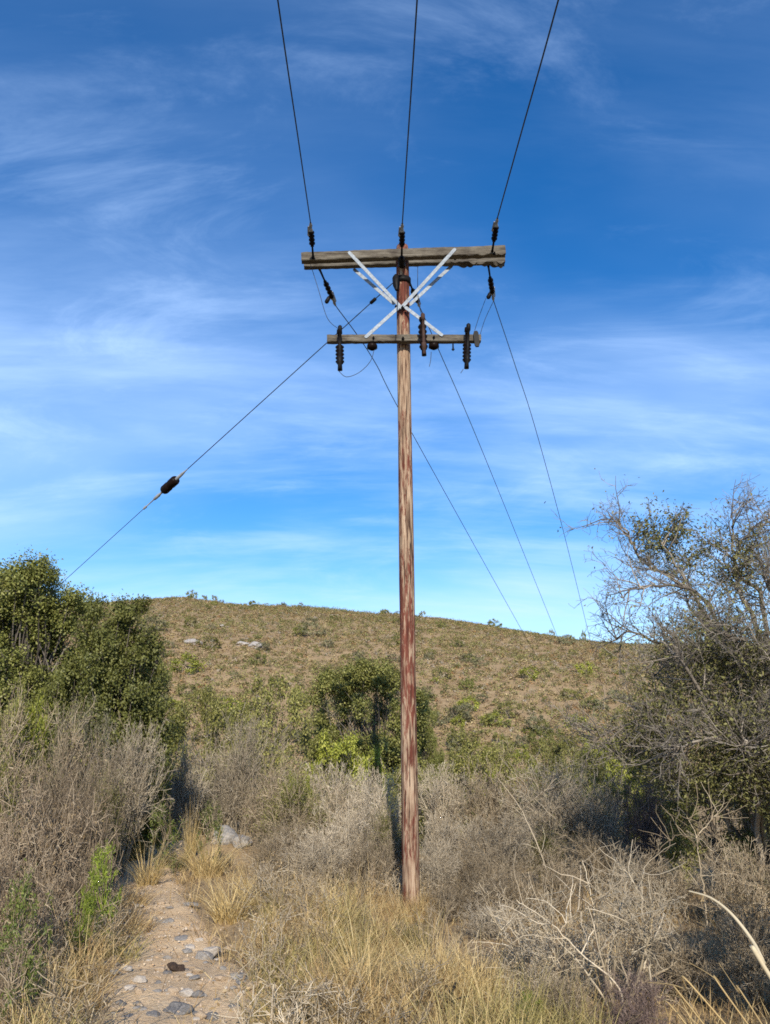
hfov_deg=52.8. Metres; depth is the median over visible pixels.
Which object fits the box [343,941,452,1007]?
grass tussock
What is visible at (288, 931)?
grass tussock
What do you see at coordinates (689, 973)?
bare shrub
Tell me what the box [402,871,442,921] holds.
grass tussock
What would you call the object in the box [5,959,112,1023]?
grass tussock
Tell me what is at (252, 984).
pebble
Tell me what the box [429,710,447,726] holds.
hill shrub
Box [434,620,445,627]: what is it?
hill shrub
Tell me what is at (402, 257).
utility pole
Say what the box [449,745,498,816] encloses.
leafy shrub
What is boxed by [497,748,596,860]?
bare shrub
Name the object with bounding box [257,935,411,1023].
grass tussock
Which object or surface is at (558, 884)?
bare shrub
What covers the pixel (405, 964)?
grass tussock
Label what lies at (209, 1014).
stone
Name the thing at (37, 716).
leafy shrub
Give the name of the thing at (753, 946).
reed clump
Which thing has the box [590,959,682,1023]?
bare shrub
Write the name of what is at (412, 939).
grass tussock
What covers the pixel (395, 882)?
dead sprig
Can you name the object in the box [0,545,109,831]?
evergreen tree
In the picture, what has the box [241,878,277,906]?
grass tussock
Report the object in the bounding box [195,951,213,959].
stone
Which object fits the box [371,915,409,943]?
dead sprig
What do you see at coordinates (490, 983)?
grass tussock
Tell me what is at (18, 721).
bare shrub
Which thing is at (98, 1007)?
grass tussock
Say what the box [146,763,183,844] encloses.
bare shrub
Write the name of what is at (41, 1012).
grass tussock
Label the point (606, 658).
hill shrub
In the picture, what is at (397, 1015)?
dead sprig
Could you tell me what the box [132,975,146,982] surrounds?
pebble
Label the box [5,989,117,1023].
grass tussock
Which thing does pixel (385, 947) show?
grass tussock
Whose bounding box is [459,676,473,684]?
hill shrub
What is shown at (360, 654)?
hill shrub
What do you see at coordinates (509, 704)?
hill shrub
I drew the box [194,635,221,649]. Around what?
hill shrub
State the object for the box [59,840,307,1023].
path
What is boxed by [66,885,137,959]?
dead sprig
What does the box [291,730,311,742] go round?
hill shrub
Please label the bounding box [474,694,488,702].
hill shrub
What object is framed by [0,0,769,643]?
sky
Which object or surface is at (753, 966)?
bare shrub
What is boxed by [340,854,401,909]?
grass tussock
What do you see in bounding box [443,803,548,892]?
bare shrub
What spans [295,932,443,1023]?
grass tussock
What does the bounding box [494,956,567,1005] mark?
dead sprig
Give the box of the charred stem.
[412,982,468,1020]
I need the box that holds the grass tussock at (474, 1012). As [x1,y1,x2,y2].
[420,989,514,1023]
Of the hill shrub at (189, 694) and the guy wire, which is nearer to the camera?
the guy wire
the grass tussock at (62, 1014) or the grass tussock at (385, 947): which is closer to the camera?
the grass tussock at (62, 1014)
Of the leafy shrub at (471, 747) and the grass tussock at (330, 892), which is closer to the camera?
the grass tussock at (330, 892)
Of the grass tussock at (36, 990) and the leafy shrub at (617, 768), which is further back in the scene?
the leafy shrub at (617, 768)
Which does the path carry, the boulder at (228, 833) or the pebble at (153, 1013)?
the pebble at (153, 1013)
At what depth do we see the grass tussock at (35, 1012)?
4.37 m
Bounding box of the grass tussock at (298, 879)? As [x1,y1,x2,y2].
[285,866,310,892]
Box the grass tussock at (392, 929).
[348,891,424,950]
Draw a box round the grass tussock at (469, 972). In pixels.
[413,934,511,1004]
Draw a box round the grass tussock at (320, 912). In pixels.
[292,900,338,926]
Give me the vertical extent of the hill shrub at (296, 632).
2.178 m
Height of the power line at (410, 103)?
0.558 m
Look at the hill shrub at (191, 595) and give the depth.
183.06 m
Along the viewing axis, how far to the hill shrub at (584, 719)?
74.00 m
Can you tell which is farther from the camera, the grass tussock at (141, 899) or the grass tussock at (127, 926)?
the grass tussock at (141, 899)
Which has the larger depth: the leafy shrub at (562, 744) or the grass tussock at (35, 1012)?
the leafy shrub at (562, 744)
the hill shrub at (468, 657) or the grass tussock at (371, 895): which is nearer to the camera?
the grass tussock at (371, 895)
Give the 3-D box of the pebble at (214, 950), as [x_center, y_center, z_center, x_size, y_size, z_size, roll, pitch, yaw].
[-1.624,4.136,7.299,0.146,0.091,0.106,11,-18,-35]
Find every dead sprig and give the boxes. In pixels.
[0,943,146,1023]
[8,918,68,999]
[19,903,81,943]
[50,864,112,932]
[54,895,136,957]
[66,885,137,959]
[200,949,364,1023]
[223,887,314,980]
[225,855,301,908]
[227,931,292,994]
[236,841,292,901]
[240,975,334,1023]
[244,862,291,897]
[254,884,293,909]
[261,870,335,928]
[263,949,346,1023]
[272,851,322,899]
[278,872,354,925]
[282,861,332,910]
[283,957,379,1023]
[286,908,342,954]
[286,919,343,974]
[316,948,452,1023]
[332,868,380,918]
[339,903,375,936]
[344,853,395,897]
[368,865,443,905]
[371,859,401,905]
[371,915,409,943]
[391,934,451,1011]
[405,905,486,969]
[421,883,457,929]
[435,843,493,899]
[472,945,572,1006]
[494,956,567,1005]
[501,902,582,976]
[516,958,574,990]
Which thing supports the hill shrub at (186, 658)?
on the ground at (232, 868)
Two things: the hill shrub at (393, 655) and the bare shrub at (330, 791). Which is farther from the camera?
the hill shrub at (393, 655)
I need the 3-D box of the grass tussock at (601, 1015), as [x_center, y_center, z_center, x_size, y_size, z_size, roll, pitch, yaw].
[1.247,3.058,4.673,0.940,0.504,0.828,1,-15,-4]
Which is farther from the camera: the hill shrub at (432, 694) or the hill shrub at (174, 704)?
the hill shrub at (432, 694)
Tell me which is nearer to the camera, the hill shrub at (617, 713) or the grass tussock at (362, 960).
the grass tussock at (362, 960)
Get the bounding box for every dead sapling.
[326,763,381,883]
[483,771,568,901]
[488,841,627,1011]
[586,837,686,992]
[638,781,748,935]
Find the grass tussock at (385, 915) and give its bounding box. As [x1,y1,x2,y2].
[314,893,412,939]
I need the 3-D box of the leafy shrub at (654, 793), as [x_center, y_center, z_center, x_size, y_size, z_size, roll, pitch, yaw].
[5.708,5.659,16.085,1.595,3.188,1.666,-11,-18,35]
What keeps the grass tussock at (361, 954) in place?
on the ground at (232, 868)
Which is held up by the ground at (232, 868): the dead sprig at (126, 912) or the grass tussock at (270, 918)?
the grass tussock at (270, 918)
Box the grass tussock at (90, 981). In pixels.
[40,933,153,995]
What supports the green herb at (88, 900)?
on the ground at (232, 868)
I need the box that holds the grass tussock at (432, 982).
[358,916,510,1015]
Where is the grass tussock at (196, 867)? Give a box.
[154,820,249,877]
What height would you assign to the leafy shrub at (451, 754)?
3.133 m
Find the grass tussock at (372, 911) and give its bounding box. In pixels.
[342,889,402,926]
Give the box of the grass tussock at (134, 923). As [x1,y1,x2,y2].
[103,901,169,937]
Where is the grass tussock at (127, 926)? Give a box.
[58,905,180,950]
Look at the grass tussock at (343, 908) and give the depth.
8.14 m
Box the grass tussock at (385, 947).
[357,926,412,963]
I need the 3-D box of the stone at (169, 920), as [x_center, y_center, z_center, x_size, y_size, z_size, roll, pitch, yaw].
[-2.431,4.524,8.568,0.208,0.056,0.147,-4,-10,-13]
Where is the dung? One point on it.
(175, 967)
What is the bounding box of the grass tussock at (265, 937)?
[239,909,302,957]
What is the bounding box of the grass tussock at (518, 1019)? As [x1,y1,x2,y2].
[450,982,575,1023]
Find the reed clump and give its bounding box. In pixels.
[648,890,769,1023]
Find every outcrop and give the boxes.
[184,639,202,644]
[236,641,248,645]
[248,641,262,648]
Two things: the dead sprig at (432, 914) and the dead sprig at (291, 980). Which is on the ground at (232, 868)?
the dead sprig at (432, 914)
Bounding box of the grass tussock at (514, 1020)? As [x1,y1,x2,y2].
[474,1009,575,1023]
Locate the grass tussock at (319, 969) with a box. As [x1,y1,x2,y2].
[281,923,359,1002]
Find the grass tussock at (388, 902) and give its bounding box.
[375,876,402,917]
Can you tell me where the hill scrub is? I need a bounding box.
[31,595,764,807]
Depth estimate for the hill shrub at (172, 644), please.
104.64 m
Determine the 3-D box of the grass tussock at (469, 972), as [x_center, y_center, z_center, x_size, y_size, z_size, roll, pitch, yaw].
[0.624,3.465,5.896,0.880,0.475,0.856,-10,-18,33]
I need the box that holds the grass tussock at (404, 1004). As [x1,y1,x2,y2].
[349,964,478,1023]
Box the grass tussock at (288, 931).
[246,899,339,948]
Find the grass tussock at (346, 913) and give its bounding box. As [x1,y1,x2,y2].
[308,867,389,936]
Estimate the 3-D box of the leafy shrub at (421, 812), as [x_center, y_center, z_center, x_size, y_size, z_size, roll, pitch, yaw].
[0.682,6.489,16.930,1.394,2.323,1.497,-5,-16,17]
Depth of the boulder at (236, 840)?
15.04 m
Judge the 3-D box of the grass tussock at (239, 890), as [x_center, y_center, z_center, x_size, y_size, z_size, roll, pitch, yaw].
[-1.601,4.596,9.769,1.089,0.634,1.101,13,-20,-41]
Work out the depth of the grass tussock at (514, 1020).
4.71 m
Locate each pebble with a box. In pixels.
[107,955,122,962]
[110,969,122,974]
[111,1005,120,1011]
[115,999,125,1005]
[121,965,132,970]
[124,985,135,990]
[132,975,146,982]
[135,987,144,994]
[146,1010,160,1016]
[154,966,165,971]
[167,987,179,993]
[169,997,179,1001]
[179,988,193,997]
[182,948,191,953]
[184,944,194,949]
[185,965,195,967]
[189,975,199,980]
[191,990,204,997]
[194,967,203,972]
[195,1011,206,1019]
[199,931,207,935]
[203,946,219,954]
[214,974,227,980]
[247,980,258,988]
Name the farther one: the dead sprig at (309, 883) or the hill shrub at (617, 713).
the hill shrub at (617, 713)
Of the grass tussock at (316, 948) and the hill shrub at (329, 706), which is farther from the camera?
the hill shrub at (329, 706)
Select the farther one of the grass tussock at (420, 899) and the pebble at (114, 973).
the grass tussock at (420, 899)
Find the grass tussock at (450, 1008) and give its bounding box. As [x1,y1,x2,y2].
[380,970,535,1023]
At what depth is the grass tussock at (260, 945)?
7.00 m
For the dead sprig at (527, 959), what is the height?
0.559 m
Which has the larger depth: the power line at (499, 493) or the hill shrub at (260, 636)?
the hill shrub at (260, 636)
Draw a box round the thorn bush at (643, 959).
[508,853,702,1008]
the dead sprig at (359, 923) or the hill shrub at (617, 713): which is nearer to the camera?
the dead sprig at (359, 923)
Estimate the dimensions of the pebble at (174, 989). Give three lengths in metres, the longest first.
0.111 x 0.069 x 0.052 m
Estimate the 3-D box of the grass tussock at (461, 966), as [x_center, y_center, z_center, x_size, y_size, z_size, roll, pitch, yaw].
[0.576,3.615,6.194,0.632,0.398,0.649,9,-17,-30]
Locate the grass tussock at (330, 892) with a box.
[296,866,356,913]
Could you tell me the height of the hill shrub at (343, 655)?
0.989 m
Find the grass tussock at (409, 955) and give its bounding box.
[371,933,455,977]
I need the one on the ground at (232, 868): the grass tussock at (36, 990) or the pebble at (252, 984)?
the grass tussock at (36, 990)
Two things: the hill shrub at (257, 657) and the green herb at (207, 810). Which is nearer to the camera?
the green herb at (207, 810)
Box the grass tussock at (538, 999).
[480,953,596,1023]
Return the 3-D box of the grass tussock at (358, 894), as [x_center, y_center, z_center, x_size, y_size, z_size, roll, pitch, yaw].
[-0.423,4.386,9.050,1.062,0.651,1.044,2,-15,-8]
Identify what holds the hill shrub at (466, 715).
on the ground at (232, 868)
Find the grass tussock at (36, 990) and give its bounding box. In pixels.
[17,960,68,1017]
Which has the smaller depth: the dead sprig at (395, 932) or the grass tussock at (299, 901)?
the dead sprig at (395, 932)
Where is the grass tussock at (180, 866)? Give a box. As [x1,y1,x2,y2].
[146,835,197,870]
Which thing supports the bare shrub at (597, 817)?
on the ground at (232, 868)
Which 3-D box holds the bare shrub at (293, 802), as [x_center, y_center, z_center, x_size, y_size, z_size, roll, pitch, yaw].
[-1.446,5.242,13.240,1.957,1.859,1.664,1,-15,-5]
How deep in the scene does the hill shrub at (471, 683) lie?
89.10 m
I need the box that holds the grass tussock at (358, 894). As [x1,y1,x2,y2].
[322,862,392,916]
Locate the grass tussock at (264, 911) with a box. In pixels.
[242,882,310,918]
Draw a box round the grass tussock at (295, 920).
[283,876,343,937]
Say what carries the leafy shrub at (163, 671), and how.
on the ground at (232, 868)
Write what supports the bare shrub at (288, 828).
on the ground at (232, 868)
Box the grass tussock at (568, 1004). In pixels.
[503,956,615,1023]
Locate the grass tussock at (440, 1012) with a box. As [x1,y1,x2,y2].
[403,977,500,1023]
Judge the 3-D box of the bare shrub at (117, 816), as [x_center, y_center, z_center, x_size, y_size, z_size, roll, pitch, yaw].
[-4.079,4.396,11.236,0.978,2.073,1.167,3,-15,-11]
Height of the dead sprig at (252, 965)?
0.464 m
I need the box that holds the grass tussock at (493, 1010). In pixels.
[430,951,557,1023]
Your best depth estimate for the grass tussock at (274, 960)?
6.42 m
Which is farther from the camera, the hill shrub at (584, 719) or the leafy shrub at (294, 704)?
the hill shrub at (584, 719)
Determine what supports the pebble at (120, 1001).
on the path
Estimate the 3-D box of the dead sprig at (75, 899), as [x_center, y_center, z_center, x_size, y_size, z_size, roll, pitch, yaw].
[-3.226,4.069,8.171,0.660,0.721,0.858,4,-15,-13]
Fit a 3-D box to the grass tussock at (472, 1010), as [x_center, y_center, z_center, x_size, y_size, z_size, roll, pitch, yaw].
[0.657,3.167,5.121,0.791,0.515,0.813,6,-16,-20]
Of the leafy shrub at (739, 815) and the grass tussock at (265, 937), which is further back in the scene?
the leafy shrub at (739, 815)
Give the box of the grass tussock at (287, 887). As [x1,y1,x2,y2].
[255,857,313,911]
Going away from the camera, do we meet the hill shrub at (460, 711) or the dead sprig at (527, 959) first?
the dead sprig at (527, 959)
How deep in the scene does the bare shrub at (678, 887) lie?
8.73 m
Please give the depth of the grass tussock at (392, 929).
7.35 m
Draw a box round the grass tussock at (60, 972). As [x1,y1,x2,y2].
[6,937,121,999]
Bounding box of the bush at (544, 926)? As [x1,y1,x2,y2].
[498,889,597,979]
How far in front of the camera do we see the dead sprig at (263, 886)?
8.85 m
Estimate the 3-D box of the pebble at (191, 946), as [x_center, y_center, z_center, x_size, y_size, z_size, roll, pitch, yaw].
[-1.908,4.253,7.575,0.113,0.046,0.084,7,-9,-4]
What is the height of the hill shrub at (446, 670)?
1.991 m
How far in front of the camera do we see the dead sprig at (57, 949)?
6.02 m
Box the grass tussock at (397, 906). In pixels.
[377,880,417,919]
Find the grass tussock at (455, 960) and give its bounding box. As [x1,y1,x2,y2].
[387,900,468,995]
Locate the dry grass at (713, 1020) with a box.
[7,800,769,1023]
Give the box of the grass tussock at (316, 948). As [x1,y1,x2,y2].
[285,924,358,967]
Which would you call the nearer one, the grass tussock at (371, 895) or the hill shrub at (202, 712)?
the grass tussock at (371, 895)
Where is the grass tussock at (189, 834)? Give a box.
[178,794,205,858]
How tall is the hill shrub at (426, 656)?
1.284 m
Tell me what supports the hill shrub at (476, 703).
on the ground at (232, 868)
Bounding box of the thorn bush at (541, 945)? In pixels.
[463,878,596,999]
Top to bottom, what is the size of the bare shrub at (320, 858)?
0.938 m
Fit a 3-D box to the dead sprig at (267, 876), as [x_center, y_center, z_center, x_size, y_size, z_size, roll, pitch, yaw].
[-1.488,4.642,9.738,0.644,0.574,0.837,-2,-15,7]
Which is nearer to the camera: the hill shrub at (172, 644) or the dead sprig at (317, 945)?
the dead sprig at (317, 945)
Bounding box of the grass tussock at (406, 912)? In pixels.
[392,893,426,922]
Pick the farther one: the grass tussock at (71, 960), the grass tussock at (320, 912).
the grass tussock at (320, 912)
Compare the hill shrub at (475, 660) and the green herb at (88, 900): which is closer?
the green herb at (88, 900)
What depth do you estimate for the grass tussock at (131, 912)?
8.63 m
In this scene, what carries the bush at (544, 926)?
on the ground at (232, 868)
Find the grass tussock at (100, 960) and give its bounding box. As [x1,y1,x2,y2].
[33,911,153,989]
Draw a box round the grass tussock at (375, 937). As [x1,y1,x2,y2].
[315,896,405,957]
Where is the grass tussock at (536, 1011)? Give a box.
[488,955,595,1023]
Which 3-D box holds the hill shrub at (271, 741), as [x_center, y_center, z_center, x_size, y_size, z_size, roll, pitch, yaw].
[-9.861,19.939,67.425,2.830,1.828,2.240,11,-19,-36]
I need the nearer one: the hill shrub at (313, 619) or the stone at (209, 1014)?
the stone at (209, 1014)
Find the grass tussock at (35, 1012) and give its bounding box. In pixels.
[0,983,113,1023]
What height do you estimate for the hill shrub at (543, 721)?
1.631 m
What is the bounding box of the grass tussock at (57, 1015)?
[2,987,129,1023]
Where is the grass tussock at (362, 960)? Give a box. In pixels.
[271,929,413,1013]
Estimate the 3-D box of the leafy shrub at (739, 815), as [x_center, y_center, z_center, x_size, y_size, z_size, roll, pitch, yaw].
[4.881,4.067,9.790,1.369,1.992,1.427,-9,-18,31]
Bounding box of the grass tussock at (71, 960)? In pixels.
[0,931,126,991]
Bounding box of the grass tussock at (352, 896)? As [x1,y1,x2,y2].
[335,882,371,907]
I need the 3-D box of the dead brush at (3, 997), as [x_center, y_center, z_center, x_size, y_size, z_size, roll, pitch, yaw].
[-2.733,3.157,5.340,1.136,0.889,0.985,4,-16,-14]
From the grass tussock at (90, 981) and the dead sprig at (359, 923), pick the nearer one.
the grass tussock at (90, 981)
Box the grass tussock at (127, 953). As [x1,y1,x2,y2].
[66,915,166,964]
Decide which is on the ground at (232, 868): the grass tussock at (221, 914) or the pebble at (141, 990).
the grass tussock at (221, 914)
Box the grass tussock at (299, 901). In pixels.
[259,874,334,918]
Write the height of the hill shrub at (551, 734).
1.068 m
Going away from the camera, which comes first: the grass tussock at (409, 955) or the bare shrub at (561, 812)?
the grass tussock at (409, 955)
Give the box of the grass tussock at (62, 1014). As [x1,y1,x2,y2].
[0,961,132,1023]
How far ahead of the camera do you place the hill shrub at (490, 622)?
180.92 m
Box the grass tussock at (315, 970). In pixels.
[251,944,374,998]
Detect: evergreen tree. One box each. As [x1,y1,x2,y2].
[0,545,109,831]
[0,565,33,706]
[24,589,192,845]
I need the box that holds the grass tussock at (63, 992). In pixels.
[1,942,127,1023]
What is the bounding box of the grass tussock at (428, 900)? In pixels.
[413,874,446,916]
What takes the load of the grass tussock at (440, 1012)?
on the ground at (232, 868)
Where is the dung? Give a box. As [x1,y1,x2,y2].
[167,962,184,971]
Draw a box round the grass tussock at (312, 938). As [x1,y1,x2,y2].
[291,901,371,953]
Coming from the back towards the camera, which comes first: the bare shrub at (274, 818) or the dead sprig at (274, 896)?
the bare shrub at (274, 818)
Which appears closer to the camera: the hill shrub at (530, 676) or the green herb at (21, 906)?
the green herb at (21, 906)
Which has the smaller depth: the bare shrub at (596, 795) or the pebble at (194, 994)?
the pebble at (194, 994)
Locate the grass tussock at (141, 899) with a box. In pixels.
[104,872,170,907]
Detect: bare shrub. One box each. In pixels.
[0,669,95,870]
[0,700,40,846]
[17,680,117,890]
[44,691,141,861]
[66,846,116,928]
[78,745,137,878]
[81,714,176,878]
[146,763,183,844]
[167,721,215,838]
[182,786,259,829]
[184,751,254,833]
[210,698,275,833]
[223,820,301,890]
[231,776,301,870]
[232,807,259,827]
[234,716,330,846]
[242,765,355,871]
[258,809,332,878]
[272,826,373,896]
[301,757,389,856]
[301,785,398,882]
[334,806,401,901]
[344,755,401,875]
[361,805,421,888]
[417,759,498,852]
[419,810,480,880]
[419,830,468,906]
[423,864,497,927]
[440,820,532,906]
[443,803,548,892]
[450,896,526,944]
[454,724,538,859]
[467,857,553,927]
[472,946,523,995]
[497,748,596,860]
[513,800,570,835]
[518,812,590,888]
[521,845,589,926]
[527,959,608,1023]
[546,820,658,896]
[554,759,646,871]
[566,787,634,833]
[589,907,753,1005]
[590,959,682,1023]
[603,772,690,879]
[615,826,728,917]
[679,813,769,938]
[688,888,769,1016]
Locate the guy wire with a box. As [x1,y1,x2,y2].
[10,283,392,629]
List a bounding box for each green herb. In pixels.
[0,917,47,1023]
[1,858,53,989]
[64,884,95,956]
[81,838,122,943]
[147,796,187,875]
[195,800,223,871]
[511,990,544,1021]
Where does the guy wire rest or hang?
attached to the utility pole
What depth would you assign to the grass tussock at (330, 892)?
8.96 m
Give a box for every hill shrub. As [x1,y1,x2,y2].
[138,614,169,633]
[159,648,174,656]
[163,639,174,648]
[164,696,179,709]
[168,651,206,673]
[175,682,197,697]
[182,617,196,627]
[186,590,197,598]
[188,689,209,702]
[191,726,209,743]
[193,711,216,727]
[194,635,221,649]
[204,623,215,629]
[221,695,244,714]
[229,671,240,677]
[246,651,268,664]
[253,633,262,639]
[255,641,269,650]
[257,731,279,750]
[267,675,286,685]
[291,624,308,635]
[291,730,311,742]
[298,622,327,637]
[301,616,317,623]
[321,639,333,647]
[322,697,339,709]
[323,704,339,716]
[342,653,352,659]
[351,650,365,661]
[384,639,399,646]
[384,653,399,662]
[421,686,433,697]
[422,653,434,659]
[423,648,435,655]
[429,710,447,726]
[432,666,452,680]
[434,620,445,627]
[443,727,471,747]
[444,703,471,722]
[445,736,462,752]
[449,640,464,647]
[450,714,464,726]
[452,706,465,716]
[456,695,480,710]
[457,703,474,714]
[458,653,478,662]
[458,678,475,689]
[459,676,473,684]
[464,653,475,661]
[470,658,488,665]
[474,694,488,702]
[475,716,488,727]
[480,712,504,724]
[484,709,512,726]
[487,618,501,626]
[490,732,510,745]
[493,700,523,717]
[506,776,552,819]
[512,734,529,748]
[517,664,540,680]
[524,712,550,732]
[525,728,550,745]
[532,719,549,733]
[537,735,557,749]
[544,732,559,740]
[547,726,563,735]
[557,636,572,644]
[558,634,575,643]
[560,687,581,699]
[561,713,591,727]
[574,661,593,674]
[579,696,598,709]
[589,697,610,710]
[599,649,615,660]
[606,688,622,700]
[612,710,627,722]
[621,694,632,702]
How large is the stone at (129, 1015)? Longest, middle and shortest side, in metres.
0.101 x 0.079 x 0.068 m
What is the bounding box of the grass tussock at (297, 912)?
[271,891,327,924]
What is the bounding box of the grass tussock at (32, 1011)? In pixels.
[4,983,80,1023]
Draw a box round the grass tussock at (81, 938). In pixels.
[40,894,139,963]
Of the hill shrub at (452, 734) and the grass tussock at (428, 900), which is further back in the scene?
the hill shrub at (452, 734)
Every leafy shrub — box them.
[9,683,52,845]
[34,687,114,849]
[109,632,174,861]
[165,682,242,835]
[214,664,318,829]
[279,767,317,851]
[299,652,437,843]
[300,725,392,834]
[385,757,442,853]
[416,687,446,838]
[431,744,478,831]
[447,728,530,834]
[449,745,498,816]
[486,736,541,813]
[517,729,589,814]
[548,746,623,847]
[569,728,644,845]
[617,717,699,858]
[654,769,758,898]
[717,768,769,905]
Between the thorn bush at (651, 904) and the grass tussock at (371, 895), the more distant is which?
the grass tussock at (371, 895)
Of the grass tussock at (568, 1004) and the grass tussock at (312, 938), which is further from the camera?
the grass tussock at (312, 938)
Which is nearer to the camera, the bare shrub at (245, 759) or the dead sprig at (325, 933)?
the dead sprig at (325, 933)
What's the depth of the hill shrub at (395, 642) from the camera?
112.66 m
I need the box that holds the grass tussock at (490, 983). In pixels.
[427,927,529,997]
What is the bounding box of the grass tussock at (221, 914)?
[177,862,278,924]
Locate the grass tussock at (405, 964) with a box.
[360,937,476,987]
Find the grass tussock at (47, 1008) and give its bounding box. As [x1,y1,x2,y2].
[0,976,128,1023]
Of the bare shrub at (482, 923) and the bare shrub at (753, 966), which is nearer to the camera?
the bare shrub at (753, 966)
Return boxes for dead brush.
[0,714,125,954]
[0,815,87,975]
[0,920,72,1020]
[17,729,128,927]
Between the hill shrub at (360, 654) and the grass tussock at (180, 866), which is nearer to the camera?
the grass tussock at (180, 866)
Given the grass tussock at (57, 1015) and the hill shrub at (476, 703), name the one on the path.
the grass tussock at (57, 1015)
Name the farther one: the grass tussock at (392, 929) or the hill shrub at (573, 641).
the hill shrub at (573, 641)
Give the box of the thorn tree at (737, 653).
[536,468,769,897]
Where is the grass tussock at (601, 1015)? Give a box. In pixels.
[524,962,644,1023]
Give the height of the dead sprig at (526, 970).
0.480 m
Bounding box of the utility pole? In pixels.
[301,218,505,914]
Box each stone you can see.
[122,1012,133,1016]
[137,1006,147,1010]
[156,918,173,922]
[162,1001,192,1014]
[174,935,187,940]
[183,902,197,905]
[189,924,199,930]
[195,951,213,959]
[205,1012,217,1020]
[230,972,248,979]
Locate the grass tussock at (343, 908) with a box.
[303,879,390,928]
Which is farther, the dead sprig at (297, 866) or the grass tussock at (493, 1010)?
the dead sprig at (297, 866)
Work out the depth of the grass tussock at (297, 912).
8.43 m
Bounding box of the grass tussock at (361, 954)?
[298,897,428,995]
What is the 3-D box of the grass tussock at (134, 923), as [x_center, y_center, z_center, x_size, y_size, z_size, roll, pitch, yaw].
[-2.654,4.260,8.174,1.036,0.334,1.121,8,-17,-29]
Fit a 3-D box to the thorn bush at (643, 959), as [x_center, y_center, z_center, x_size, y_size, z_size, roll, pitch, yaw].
[1.659,3.136,5.865,1.320,1.184,1.195,-5,-16,20]
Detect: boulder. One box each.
[212,825,237,844]
[231,834,252,847]
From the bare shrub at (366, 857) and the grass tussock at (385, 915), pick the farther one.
the bare shrub at (366, 857)
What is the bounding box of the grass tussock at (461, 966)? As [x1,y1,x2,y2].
[433,935,488,987]
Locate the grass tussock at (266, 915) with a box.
[230,895,310,930]
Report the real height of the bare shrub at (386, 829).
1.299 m
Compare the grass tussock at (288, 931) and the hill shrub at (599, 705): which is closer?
the grass tussock at (288, 931)
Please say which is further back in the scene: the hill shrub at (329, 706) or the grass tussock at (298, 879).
the hill shrub at (329, 706)
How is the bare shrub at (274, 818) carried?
on the ground at (232, 868)
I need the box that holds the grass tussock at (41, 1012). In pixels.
[0,982,114,1023]
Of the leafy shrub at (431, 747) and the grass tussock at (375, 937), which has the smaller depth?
the grass tussock at (375, 937)
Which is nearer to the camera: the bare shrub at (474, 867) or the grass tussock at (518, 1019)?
the grass tussock at (518, 1019)
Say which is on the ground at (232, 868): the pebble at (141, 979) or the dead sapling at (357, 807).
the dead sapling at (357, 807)
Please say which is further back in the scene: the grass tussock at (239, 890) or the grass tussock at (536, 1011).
the grass tussock at (239, 890)
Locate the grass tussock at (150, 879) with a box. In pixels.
[112,828,172,887]
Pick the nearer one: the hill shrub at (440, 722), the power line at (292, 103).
the power line at (292, 103)
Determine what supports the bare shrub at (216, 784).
on the ground at (232, 868)
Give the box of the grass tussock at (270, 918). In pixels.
[226,896,314,941]
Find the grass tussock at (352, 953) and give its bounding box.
[314,922,389,971]
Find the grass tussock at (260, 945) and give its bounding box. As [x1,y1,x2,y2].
[246,899,321,966]
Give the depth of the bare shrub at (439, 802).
15.41 m
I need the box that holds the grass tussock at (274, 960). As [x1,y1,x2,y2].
[210,923,339,986]
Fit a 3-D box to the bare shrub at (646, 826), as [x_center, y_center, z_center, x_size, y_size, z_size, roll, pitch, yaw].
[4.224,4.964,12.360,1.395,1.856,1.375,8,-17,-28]
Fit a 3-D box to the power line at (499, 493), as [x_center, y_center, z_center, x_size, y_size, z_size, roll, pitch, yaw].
[8.807,7.630,34.994,0.335,9.516,52.331,-5,-16,18]
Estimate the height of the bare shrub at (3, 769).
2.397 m
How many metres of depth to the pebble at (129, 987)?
6.08 m
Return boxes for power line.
[277,0,310,222]
[336,306,585,725]
[402,0,417,223]
[420,308,600,733]
[494,302,611,722]
[497,0,558,218]
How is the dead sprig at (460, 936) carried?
on the ground at (232, 868)
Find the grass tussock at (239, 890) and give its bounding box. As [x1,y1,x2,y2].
[210,850,297,905]
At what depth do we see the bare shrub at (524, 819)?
21.48 m
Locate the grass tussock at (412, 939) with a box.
[376,892,445,952]
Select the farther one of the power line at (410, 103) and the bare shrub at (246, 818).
the bare shrub at (246, 818)
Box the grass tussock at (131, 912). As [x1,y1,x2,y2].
[70,875,161,927]
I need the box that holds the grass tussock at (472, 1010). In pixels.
[422,956,560,1023]
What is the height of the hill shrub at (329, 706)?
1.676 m
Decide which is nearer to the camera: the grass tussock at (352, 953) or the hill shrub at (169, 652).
the grass tussock at (352, 953)
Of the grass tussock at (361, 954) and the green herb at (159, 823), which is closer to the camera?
the grass tussock at (361, 954)
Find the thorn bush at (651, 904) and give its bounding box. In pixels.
[593,837,686,943]
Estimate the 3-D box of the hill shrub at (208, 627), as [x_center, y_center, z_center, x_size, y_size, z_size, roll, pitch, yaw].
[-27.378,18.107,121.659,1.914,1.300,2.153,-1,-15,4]
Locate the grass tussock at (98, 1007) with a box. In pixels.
[1,952,150,1013]
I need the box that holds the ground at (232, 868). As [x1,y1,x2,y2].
[16,598,769,1023]

